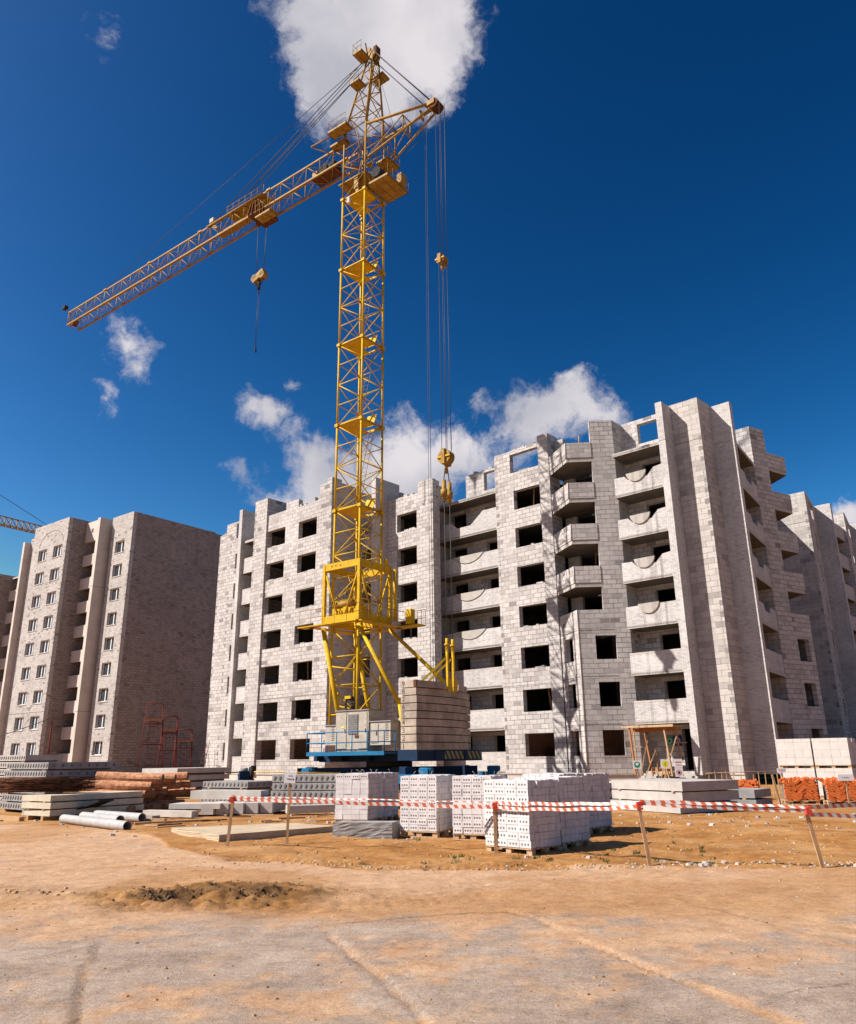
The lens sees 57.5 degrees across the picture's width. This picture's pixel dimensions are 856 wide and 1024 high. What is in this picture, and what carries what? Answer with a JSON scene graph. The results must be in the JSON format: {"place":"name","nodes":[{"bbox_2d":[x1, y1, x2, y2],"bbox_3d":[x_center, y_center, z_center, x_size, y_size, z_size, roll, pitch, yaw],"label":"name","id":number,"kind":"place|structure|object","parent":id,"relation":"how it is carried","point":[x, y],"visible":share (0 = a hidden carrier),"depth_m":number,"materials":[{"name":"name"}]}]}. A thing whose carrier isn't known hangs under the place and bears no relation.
{"place":"outdoors","nodes":[
{"label":"outdoors","id":0,"kind":"place"},
{"bbox_2d":[172,729,192,767],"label":"steel tower","id":1,"kind":"structure","parent":0,"point":[180,748],"depth_m":54.42,"materials":[{"name":"metal"}]},
{"bbox_2d":[0,774,855,1023],"bbox_3d":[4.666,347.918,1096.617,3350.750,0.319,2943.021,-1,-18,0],"label":"ground","id":2,"kind":"structure","parent":0,"point":[690,960],"depth_m":7.75,"materials":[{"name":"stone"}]},
{"bbox_2d":[0,815,23,820],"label":"timber","id":3,"kind":"object","parent":2,"relation":"on","point":[10,818],"visible":1,"depth_m":22.71,"materials":[{"name":"brown wood"}]},
{"bbox_2d":[0,495,46,533],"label":"tower crane","id":4,"kind":"object","parent":2,"relation":"on","point":[28,530],"visible":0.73,"depth_m":143.76,"materials":[{"name":"metal"}]},
{"bbox_2d":[4,768,110,811],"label":"spacer timbers","id":5,"kind":"object","parent":2,"relation":"on","point":[7,810],"visible":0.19,"depth_m":27.16,"materials":[{"name":"brown wood"}]},
{"bbox_2d":[0,801,26,809],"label":"concrete slab","id":6,"kind":"structure","parent":5,"relation":"on","point":[11,805],"depth_m":26.71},
{"bbox_2d":[2,793,29,801],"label":"concrete slab","id":7,"kind":"structure","parent":6,"relation":"on","point":[11,797],"depth_m":26.83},
{"bbox_2d":[152,795,164,800],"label":"pine log","id":8,"kind":"object","parent":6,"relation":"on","point":[161,797],"visible":0.09,"depth_m":26.57,"materials":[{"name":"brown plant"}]},
{"bbox_2d":[163,780,181,788],"bbox_3d":[-9.704,9.395,26.841,2.354,0.354,0.314,-1,-18,-1],"label":"pine log","id":9,"kind":"object","parent":8,"relation":"on","point":[177,784],"visible":0.12,"depth_m":26.73,"materials":[{"name":"wood"}]},
{"bbox_2d":[126,772,176,782],"bbox_3d":[-9.894,9.092,26.665,2.515,0.374,0.336,-1,-18,0],"label":"pine log","id":10,"kind":"object","parent":9,"relation":"on","point":[170,778],"visible":0.27,"depth_m":26.57,"materials":[{"name":"brown wood"}]},
{"bbox_2d":[164,796,176,799],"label":"pine log","id":11,"kind":"object","parent":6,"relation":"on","point":[170,798],"visible":0.06,"depth_m":27.11,"materials":[{"name":"brown wood"}]},
{"bbox_2d":[164,788,184,795],"bbox_3d":[-9.483,9.688,27.098,2.031,0.345,0.302,-1,-18,2],"label":"pine log","id":12,"kind":"object","parent":11,"relation":"on","point":[176,792],"visible":0.2,"depth_m":26.95,"materials":[{"name":"brown wood"}]},
{"bbox_2d":[184,787,196,794],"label":"pine log","id":13,"kind":"object","parent":11,"relation":"on","point":[188,791],"visible":0.1,"depth_m":27.53,"materials":[{"name":"brown wood"}]},
{"bbox_2d":[181,780,190,787],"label":"pine log","id":14,"kind":"object","parent":13,"relation":"on","point":[186,783],"visible":0.14,"depth_m":27.35,"materials":[{"name":"brown wood"}]},
{"bbox_2d":[156,772,188,780],"bbox_3d":[-9.500,9.292,27.287,2.210,0.364,0.332,-1,-18,3],"label":"pine log","id":15,"kind":"object","parent":14,"relation":"on","point":[182,776],"visible":0.31,"depth_m":27.17,"materials":[{"name":"brown wood"}]},
{"bbox_2d":[4,769,117,776],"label":"concrete slab","id":16,"kind":"structure","parent":5,"relation":"on","point":[41,773],"depth_m":26.46,"materials":[{"name":"concrete"}]},
{"bbox_2d":[7,761,119,768],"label":"concrete slab","id":17,"kind":"structure","parent":5,"relation":"on","point":[59,765],"depth_m":26.54,"materials":[{"name":"concrete"}]},
{"bbox_2d":[26,797,134,820],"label":"spacer timbers","id":18,"kind":"object","parent":2,"relation":"on","point":[42,818],"visible":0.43,"depth_m":23.01,"materials":[{"name":"brown wood"}]},
{"bbox_2d":[21,791,142,801],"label":"concrete beam","id":19,"kind":"structure","parent":18,"relation":"on","point":[51,797],"depth_m":23.49,"materials":[{"name":"concrete"}]},
{"bbox_2d":[0,776,102,792],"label":"rebar bundle","id":20,"kind":"object","parent":19,"relation":"on","point":[43,784],"visible":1,"depth_m":23.59,"materials":[{"name":"orange metal"}]},
{"bbox_2d":[86,780,152,790],"bbox_3d":[-10.432,9.040,25.740,2.658,0.369,0.332,-1,-18,1],"label":"pine log","id":21,"kind":"object","parent":19,"relation":"on","point":[121,785],"visible":0.64,"depth_m":25.60,"materials":[{"name":"brown wood"}]},
{"bbox_2d":[95,771,164,783],"bbox_3d":[-9.968,8.900,26.092,2.205,0.415,0.381,0,-18,0],"label":"pine log","id":22,"kind":"object","parent":21,"relation":"on","point":[141,777],"visible":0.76,"depth_m":25.94,"materials":[{"name":"brown wood"}]},
{"bbox_2d":[21,798,142,808],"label":"concrete beam","id":23,"kind":"structure","parent":18,"relation":"on","point":[58,805],"depth_m":23.10,"materials":[{"name":"concrete"}]},
{"bbox_2d":[63,789,146,797],"bbox_3d":[-10.492,9.159,25.341,2.647,0.320,0.274,-1,-18,1],"label":"pine log","id":24,"kind":"object","parent":23,"relation":"on","point":[144,793],"visible":0.18,"depth_m":25.30,"materials":[{"name":"brown wood"}]},
{"bbox_2d":[21,804,143,815],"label":"concrete beam","id":25,"kind":"structure","parent":2,"relation":"on","point":[55,812],"depth_m":23.09,"materials":[{"name":"concrete"}]},
{"bbox_2d":[77,799,113,809],"bbox_3d":[-10.091,8.815,23.368,1.055,0.368,0.668,-6,-18,18],"label":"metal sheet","id":26,"kind":"object","parent":25,"relation":"on","point":[97,803],"visible":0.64,"depth_m":23.23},
{"bbox_2d":[59,814,131,829],"bbox_3d":[-8.676,8.038,20.200,0.230,0.230,4.066,16,-24,-42],"label":"drain pipe","id":27,"kind":"object","parent":2,"relation":"on","point":[113,824],"visible":0.98,"depth_m":19.87,"materials":[{"name":"concrete"}]},
{"bbox_2d":[79,812,124,820],"bbox_3d":[-9.021,8.439,21.490,0.240,0.240,2.510,16,-24,-42],"label":"drain pipe","id":28,"kind":"object","parent":2,"relation":"on","point":[104,816],"visible":0.51,"depth_m":21.25,"materials":[{"name":"concrete"}]},
{"bbox_2d":[0,511,221,772],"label":"apartment building","id":29,"kind":"structure","parent":2,"relation":"on","point":[106,631],"depth_m":89.89,"materials":[{"name":"brick"}]},
{"bbox_2d":[91,741,102,755],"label":"window","id":30,"kind":"structure","parent":29,"relation":"in","point":[98,744],"depth_m":84.01,"materials":[{"name":"plastic"}]},
{"bbox_2d":[94,714,105,728],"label":"window","id":31,"kind":"structure","parent":29,"relation":"in","point":[101,718],"depth_m":84.85,"materials":[{"name":"plastic"}]},
{"bbox_2d":[93,810,145,821],"bbox_3d":[-8.818,8.663,22.205,2.587,0.240,0.240,-15,-23,39],"label":"drain pipe","id":32,"kind":"object","parent":2,"relation":"on","point":[131,817],"visible":0.62,"depth_m":21.67,"materials":[{"name":"concrete"}]},
{"bbox_2d":[136,703,163,772],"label":"steel tower","id":33,"kind":"structure","parent":2,"relation":"on","point":[147,744],"depth_m":52.50,"materials":[{"name":"metal"}]},
{"bbox_2d":[145,803,161,809],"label":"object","id":34,"kind":"object","parent":2,"relation":"on","point":[153,806],"visible":0.15,"depth_m":25.59,"materials":[{"name":"grey wood"}]},
{"bbox_2d":[151,800,172,809],"bbox_3d":[-9.872,9.915,26.254,2.464,0.392,0.350,0,-18,-1],"label":"pine log","id":35,"kind":"object","parent":2,"relation":"on","point":[165,804],"visible":0.2,"depth_m":26.20,"materials":[{"name":"brown wood"}]},
{"bbox_2d":[157,715,177,767],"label":"steel tower","id":36,"kind":"structure","parent":2,"relation":"on","point":[166,733],"depth_m":53.57,"materials":[{"name":"metal"}]},
{"bbox_2d":[143,810,198,817],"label":"concrete beam","id":37,"kind":"structure","parent":2,"relation":"on","point":[178,813],"depth_m":22.93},
{"bbox_2d":[134,819,208,823],"bbox_3d":[-6.946,8.409,21.177,1.972,0.040,0.100,9,-20,-29],"label":"timber","id":38,"kind":"object","parent":2,"relation":"on","point":[169,821],"visible":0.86,"depth_m":21.08,"materials":[{"name":"brown wood"}]},
{"bbox_2d":[177,772,224,796],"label":"spacer timbers","id":39,"kind":"object","parent":2,"relation":"on","point":[206,773],"visible":0.21,"depth_m":38.06,"materials":[{"name":"brown wood"}]},
{"bbox_2d":[142,767,229,772],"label":"concrete beam","id":40,"kind":"structure","parent":39,"relation":"on","point":[189,770],"depth_m":37.62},
{"bbox_2d":[188,774,228,779],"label":"concrete beam","id":41,"kind":"structure","parent":39,"relation":"on","point":[209,776],"depth_m":38.02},
{"bbox_2d":[201,801,228,814],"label":"concrete beam","id":42,"kind":"structure","parent":2,"relation":"on","point":[206,809],"depth_m":23.43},
{"bbox_2d":[169,802,228,808],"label":"concrete beam","id":43,"kind":"structure","parent":42,"relation":"on","point":[195,805],"depth_m":23.54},
{"bbox_2d":[216,801,241,813],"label":"concrete beam","id":44,"kind":"structure","parent":2,"relation":"on","point":[225,809],"depth_m":23.54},
{"bbox_2d":[226,795,234,845],"bbox_3d":[-3.899,6.152,15.345,0.125,1.084,0.033,-1,-18,0],"label":"wooden post","id":45,"kind":"object","parent":2,"relation":"on","point":[229,824],"visible":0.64,"depth_m":15.33,"materials":[{"name":"brown wood"}]},
{"bbox_2d":[232,798,491,808],"bbox_3d":[-1.337,5.506,14.746,5.277,0.192,0.008,-5,-18,15],"label":"barrier tape","id":46,"kind":"object","parent":45,"relation":"attached to","point":[372,803],"visible":1,"depth_m":14.68,"materials":[{"name":"plastic"}]},
{"bbox_2d":[232,796,491,802],"bbox_3d":[-1.336,5.448,14.766,5.280,0.128,0.026,-5,-18,15],"label":"barrier tape","id":47,"kind":"object","parent":45,"relation":"attached to","point":[344,799],"visible":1,"depth_m":14.90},
{"bbox_2d":[208,787,270,794],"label":"spacer timbers","id":48,"kind":"object","parent":2,"relation":"on","point":[246,788],"visible":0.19,"depth_m":29.45,"materials":[{"name":"brown wood"}]},
{"bbox_2d":[202,788,274,793],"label":"concrete slab","id":49,"kind":"structure","parent":48,"relation":"on","point":[270,789],"depth_m":29.33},
{"bbox_2d":[203,780,276,787],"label":"concrete slab","id":50,"kind":"structure","parent":48,"relation":"on","point":[240,784],"depth_m":29.21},
{"bbox_2d":[233,801,253,813],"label":"concrete beam","id":51,"kind":"structure","parent":2,"relation":"on","point":[239,808],"depth_m":23.67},
{"bbox_2d":[238,766,255,779],"bbox_3d":[-8.792,13.041,37.882,0.800,1.350,0.600,6,-19,-19],"label":"cable winch","id":52,"kind":"object","parent":2,"relation":"on","point":[245,774],"visible":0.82,"depth_m":37.76,"materials":[{"name":"metal"}]},
{"bbox_2d":[171,823,332,841],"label":"kerb slab","id":53,"kind":"structure","parent":2,"relation":"on","point":[247,832],"depth_m":17.45,"materials":[{"name":"concrete"}]},
{"bbox_2d":[245,801,259,812],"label":"concrete beam","id":54,"kind":"structure","parent":2,"relation":"on","point":[253,807],"depth_m":23.78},
{"bbox_2d":[260,802,285,812],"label":"concrete beam","id":55,"kind":"structure","parent":2,"relation":"on","point":[269,807],"depth_m":23.92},
{"bbox_2d":[225,771,339,773],"bbox_3d":[-8.581,13.457,38.758,8.637,1.078,0.218,-3,-18,8],"label":"guard rail","id":56,"kind":"object","parent":2,"relation":"on","point":[284,772],"visible":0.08,"depth_m":38.72,"materials":[{"name":"yellow paint"}]},
{"bbox_2d":[284,771,295,843],"bbox_3d":[-2.835,6.096,15.881,0.245,1.538,0.052,-1,-18,0],"label":"sign post","id":57,"kind":"object","parent":2,"relation":"on","point":[289,777],"visible":0.96,"depth_m":16.01,"materials":[{"name":"brown wood"}]},
{"bbox_2d":[285,804,334,813],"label":"concrete beam","id":58,"kind":"structure","parent":2,"relation":"on","point":[316,808],"depth_m":23.58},
{"bbox_2d":[334,771,383,821],"bbox_3d":[-1.796,7.498,20.566,0.939,1.334,1.116,-6,-18,17],"label":"brick pallet","id":59,"kind":"object","parent":2,"relation":"on","point":[359,785],"visible":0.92,"depth_m":20.12,"materials":[{"name":"white brick"}]},
{"bbox_2d":[332,821,400,838],"bbox_3d":[-1.313,6.846,16.749,1.396,0.366,0.482,-3,-18,8],"label":"foundation block","id":60,"kind":"object","parent":2,"relation":"on","point":[376,829],"depth_m":16.56,"materials":[{"name":"grey concrete"}]},
{"bbox_2d":[361,769,398,820],"bbox_3d":[-1.433,7.835,21.616,0.940,1.333,1.114,-6,-18,17],"label":"brick pallet","id":61,"kind":"object","parent":2,"relation":"on","point":[391,786],"visible":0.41,"depth_m":21.45,"materials":[{"name":"white wood"}]},
{"bbox_2d":[400,771,455,837],"bbox_3d":[0.015,6.384,17.119,0.900,1.333,1.024,-9,-20,26],"label":"brick pallet","id":62,"kind":"object","parent":2,"relation":"on","point":[431,822],"visible":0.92,"depth_m":16.72,"materials":[{"name":"white brick"}]},
{"bbox_2d":[0,804,855,866],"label":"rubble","id":63,"kind":"object","parent":2,"relation":"on","point":[701,864],"visible":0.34,"depth_m":20.22,"materials":[{"name":"stone"}]},
{"bbox_2d":[452,771,505,839],"bbox_3d":[1.103,6.164,16.438,0.889,1.333,1.025,-8,-19,23],"label":"brick pallet","id":64,"kind":"object","parent":2,"relation":"on","point":[468,821],"visible":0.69,"depth_m":16.04,"materials":[{"name":"white wood"}]},
{"bbox_2d":[493,802,497,852],"bbox_3d":[1.211,5.749,14.004,0.060,1.010,0.036,-1,-18,0],"label":"wooden post","id":65,"kind":"object","parent":2,"relation":"on","point":[495,831],"visible":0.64,"depth_m":13.99,"materials":[{"name":"brown wood"}]},
{"bbox_2d":[483,774,562,855],"bbox_3d":[1.718,5.493,14.239,0.906,1.334,1.079,16,-24,-41],"label":"brick pallet","id":66,"kind":"object","parent":2,"relation":"on","point":[531,832],"visible":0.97,"depth_m":13.89,"materials":[{"name":"white brick"}]},
{"bbox_2d":[204,397,855,780],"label":"apartment building","id":67,"kind":"structure","parent":2,"relation":"on","point":[688,573],"depth_m":52.88,"materials":[{"name":"brick"}]},
{"bbox_2d":[359,837,715,866],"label":"weeds","id":68,"kind":"object","parent":2,"relation":"on","point":[606,854],"visible":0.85,"depth_m":12.99,"materials":[{"name":"green plant"}]},
{"bbox_2d":[514,772,591,849],"bbox_3d":[2.364,5.646,14.840,0.897,1.333,1.080,16,-24,-41],"label":"brick pallet","id":69,"kind":"object","parent":2,"relation":"on","point":[575,830],"visible":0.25,"depth_m":14.47,"materials":[{"name":"white wood"}]},
{"bbox_2d":[523,769,585,790],"bbox_3d":[2.782,6.327,17.059,0.957,1.334,1.029,16,-24,-42],"label":"brick pallet","id":70,"kind":"object","parent":2,"relation":"on","point":[555,774],"visible":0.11,"depth_m":16.98,"materials":[{"name":"white brick"}]},
{"bbox_2d":[573,769,613,833],"bbox_3d":[3.470,6.541,17.708,0.958,1.334,1.030,16,-24,-42],"label":"brick pallet","id":71,"kind":"object","parent":2,"relation":"on","point":[598,788],"visible":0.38,"depth_m":17.37,"materials":[{"name":"white brick"}]},
{"bbox_2d":[637,809,651,865],"bbox_3d":[3.332,5.019,11.972,0.175,1.076,0.033,-1,-18,0],"label":"wooden post","id":72,"kind":"object","parent":2,"relation":"on","point":[645,841],"visible":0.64,"depth_m":11.96,"materials":[{"name":"brown wood"}]},
{"bbox_2d":[496,805,635,810],"bbox_3d":[2.237,4.944,13.053,0.005,0.172,2.986,15,-24,-41],"label":"barrier tape","id":73,"kind":"object","parent":72,"relation":"attached to","point":[568,809],"visible":1,"depth_m":12.96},
{"bbox_2d":[495,801,637,805],"bbox_3d":[2.239,4.880,13.071,0.024,0.141,2.998,15,-24,-41],"label":"barrier tape","id":74,"kind":"object","parent":72,"relation":"attached to","point":[563,804],"visible":1,"depth_m":13.02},
{"bbox_2d":[610,799,737,813],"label":"concrete slab","id":75,"kind":"structure","parent":2,"relation":"on","point":[668,809],"depth_m":22.71,"materials":[{"name":"concrete"}]},
{"bbox_2d":[618,789,728,813],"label":"spacer timbers","id":76,"kind":"object","parent":75,"relation":"on","point":[673,791],"visible":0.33,"depth_m":23.15,"materials":[{"name":"brown wood"}]},
{"bbox_2d":[611,778,738,790],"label":"concrete slab","id":77,"kind":"structure","parent":76,"relation":"on","point":[668,784],"depth_m":23.09,"materials":[{"name":"concrete"}]},
{"bbox_2d":[612,789,738,801],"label":"concrete slab","id":78,"kind":"structure","parent":76,"relation":"on","point":[694,796],"depth_m":23.00,"materials":[{"name":"concrete"}]},
{"bbox_2d":[639,771,708,778],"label":"entrance steps","id":79,"kind":"structure","parent":2,"relation":"on","point":[689,775],"depth_m":43.44,"materials":[{"name":"concrete"}]},
{"bbox_2d":[621,724,686,777],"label":"porch scaffold","id":80,"kind":"object","parent":79,"relation":"on","point":[654,728],"visible":0.84,"depth_m":43.58,"materials":[{"name":"brown wood"}]},
{"bbox_2d":[674,759,683,778],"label":"safety sign","id":81,"kind":"object","parent":2,"relation":"on","point":[678,768],"visible":0.98,"depth_m":41.47,"materials":[{"name":"white plastic"}]},
{"bbox_2d":[706,771,780,797],"bbox_3d":[12.080,10.388,29.706,2.900,0.994,0.035,-1,-18,0],"label":"stick fence","id":82,"kind":"object","parent":2,"relation":"on","point":[753,778],"visible":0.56,"depth_m":29.79,"materials":[{"name":"brown wood"}]},
{"bbox_2d":[729,798,772,807],"bbox_3d":[10.011,9.209,24.709,1.300,0.240,1.500,-15,-22,38],"label":"concrete slab","id":83,"kind":"object","parent":2,"relation":"on","point":[759,801],"depth_m":24.10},
{"bbox_2d":[778,776,820,803],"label":"clay brick pallet","id":84,"kind":"object","parent":2,"relation":"on","point":[797,790],"visible":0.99,"depth_m":25.81,"materials":[{"name":"brick"}]},
{"bbox_2d":[780,768,819,797],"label":"block pallet","id":85,"kind":"object","parent":2,"relation":"on","point":[801,772],"visible":0.25,"depth_m":28.96,"materials":[{"name":"white wood"}]},
{"bbox_2d":[776,739,815,768],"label":"block pallet","id":86,"kind":"object","parent":85,"relation":"on","point":[797,753],"visible":0.91,"depth_m":29.24,"materials":[{"name":"white concrete"}]},
{"bbox_2d":[802,805,824,867],"bbox_3d":[5.761,4.904,11.600,0.214,1.029,0.033,-1,-18,0],"label":"wooden post","id":87,"kind":"object","parent":2,"relation":"on","point":[815,842],"visible":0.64,"depth_m":11.59,"materials":[{"name":"brown wood"}]},
{"bbox_2d":[639,800,804,808],"bbox_3d":[4.478,4.451,11.879,2.453,0.142,0.041,-3,-18,9],"label":"barrier tape","id":88,"kind":"object","parent":87,"relation":"attached to","point":[704,803],"visible":1,"depth_m":11.90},
{"bbox_2d":[642,803,804,811],"bbox_3d":[4.476,4.488,11.863,2.450,0.163,0.007,-3,-18,9],"label":"barrier tape","id":89,"kind":"object","parent":87,"relation":"attached to","point":[730,808],"visible":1,"depth_m":11.85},
{"bbox_2d":[807,803,855,808],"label":"barrier tape","id":90,"kind":"object","parent":87,"relation":"attached to","point":[840,805],"visible":1,"depth_m":11.83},
{"bbox_2d":[808,812,855,818],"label":"barrier tape","id":91,"kind":"object","parent":87,"relation":"attached to","point":[820,814],"visible":1,"depth_m":11.71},
{"bbox_2d":[816,776,855,803],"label":"clay brick pallet","id":92,"kind":"object","parent":2,"relation":"on","point":[834,789],"visible":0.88,"depth_m":25.16,"materials":[{"name":"orange brick"}]},
{"bbox_2d":[816,768,855,798],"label":"block pallet","id":93,"kind":"object","parent":2,"relation":"on","point":[823,773],"visible":0.41,"depth_m":28.43,"materials":[{"name":"concrete"}]},
{"bbox_2d":[811,738,855,767],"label":"block pallet","id":94,"kind":"object","parent":93,"relation":"on","point":[825,753],"visible":0.99,"depth_m":28.57,"materials":[{"name":"white concrete"}]},
{"bbox_2d":[837,774,853,802],"bbox_3d":[13.160,8.804,24.422,0.500,1.105,0.052,-1,-18,0],"label":"sign post","id":95,"kind":"object","parent":2,"relation":"on","point":[845,777],"visible":0.96,"depth_m":24.53,"materials":[{"name":"white wood"}]},
{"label":"crane rail","id":96,"kind":"object","parent":2,"relation":"on","visible":0},
{"bbox_2d":[62,40,499,790],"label":"tower crane","id":97,"kind":"object","parent":96,"relation":"on","point":[432,724],"visible":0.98,"depth_m":49.45,"materials":[{"name":"yellow paint"}]},
{"bbox_2d":[0,0,855,576],"label":"sky","id":98,"kind":"structure","parent":0,"point":[649,202],"materials":[{"name":"blue"}]},
{"bbox_3d":[-16.496,11.648,31.623,3.200,0.220,1.519,-15,-23,38],"label":"concrete slab","id":99,"kind":"object","parent":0,"visible":0},
{"bbox_2d":[0,760,56,775],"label":"spacer timbers","id":100,"kind":"object","parent":99,"relation":"on","point":[27,761],"visible":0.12,"depth_m":31.64,"materials":[{"name":"brown wood"}]},
{"bbox_2d":[0,755,62,760],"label":"concrete slab","id":101,"kind":"structure","parent":100,"relation":"on","point":[28,757],"depth_m":31.16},
{"bbox_3d":[-5.138,9.050,24.638,1.360,0.100,0.500,-6,-18,16],"label":"concrete beam","id":102,"kind":"object","parent":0,"visible":0},
{"bbox_2d":[190,790,268,798],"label":"concrete beam","id":103,"kind":"structure","parent":102,"relation":"on","point":[210,794],"depth_m":24.96,"materials":[{"name":"concrete"}]},
{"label":"spacer timbers","id":104,"kind":"object","parent":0,"visible":0},
{"bbox_2d":[286,799,324,804],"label":"concrete slab","id":105,"kind":"structure","parent":104,"relation":"on","point":[304,803],"depth_m":26.29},
{"bbox_2d":[271,790,335,797],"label":"concrete slab","id":106,"kind":"structure","parent":105,"relation":"on","point":[316,793],"depth_m":26.36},
{"bbox_2d":[272,782,335,789],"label":"concrete slab","id":107,"kind":"structure","parent":106,"relation":"on","point":[308,786],"depth_m":26.48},
{"bbox_2d":[272,773,344,781],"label":"concrete slab","id":108,"kind":"structure","parent":107,"relation":"on","point":[312,778],"depth_m":26.51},
{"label":"spacer timbers","id":109,"kind":"object","parent":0,"visible":0},
{"bbox_2d":[728,788,770,797],"bbox_3d":[10.011,8.947,24.841,1.300,0.240,1.500,-15,-23,38],"label":"concrete slab","id":110,"kind":"object","parent":109,"relation":"on","point":[753,792],"depth_m":24.19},
{"bbox_2d":[733,779,759,787],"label":"clay brick pallet","id":111,"kind":"object","parent":110,"relation":"on","point":[748,783],"visible":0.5,"depth_m":28.68,"materials":[{"name":"orange brick"}]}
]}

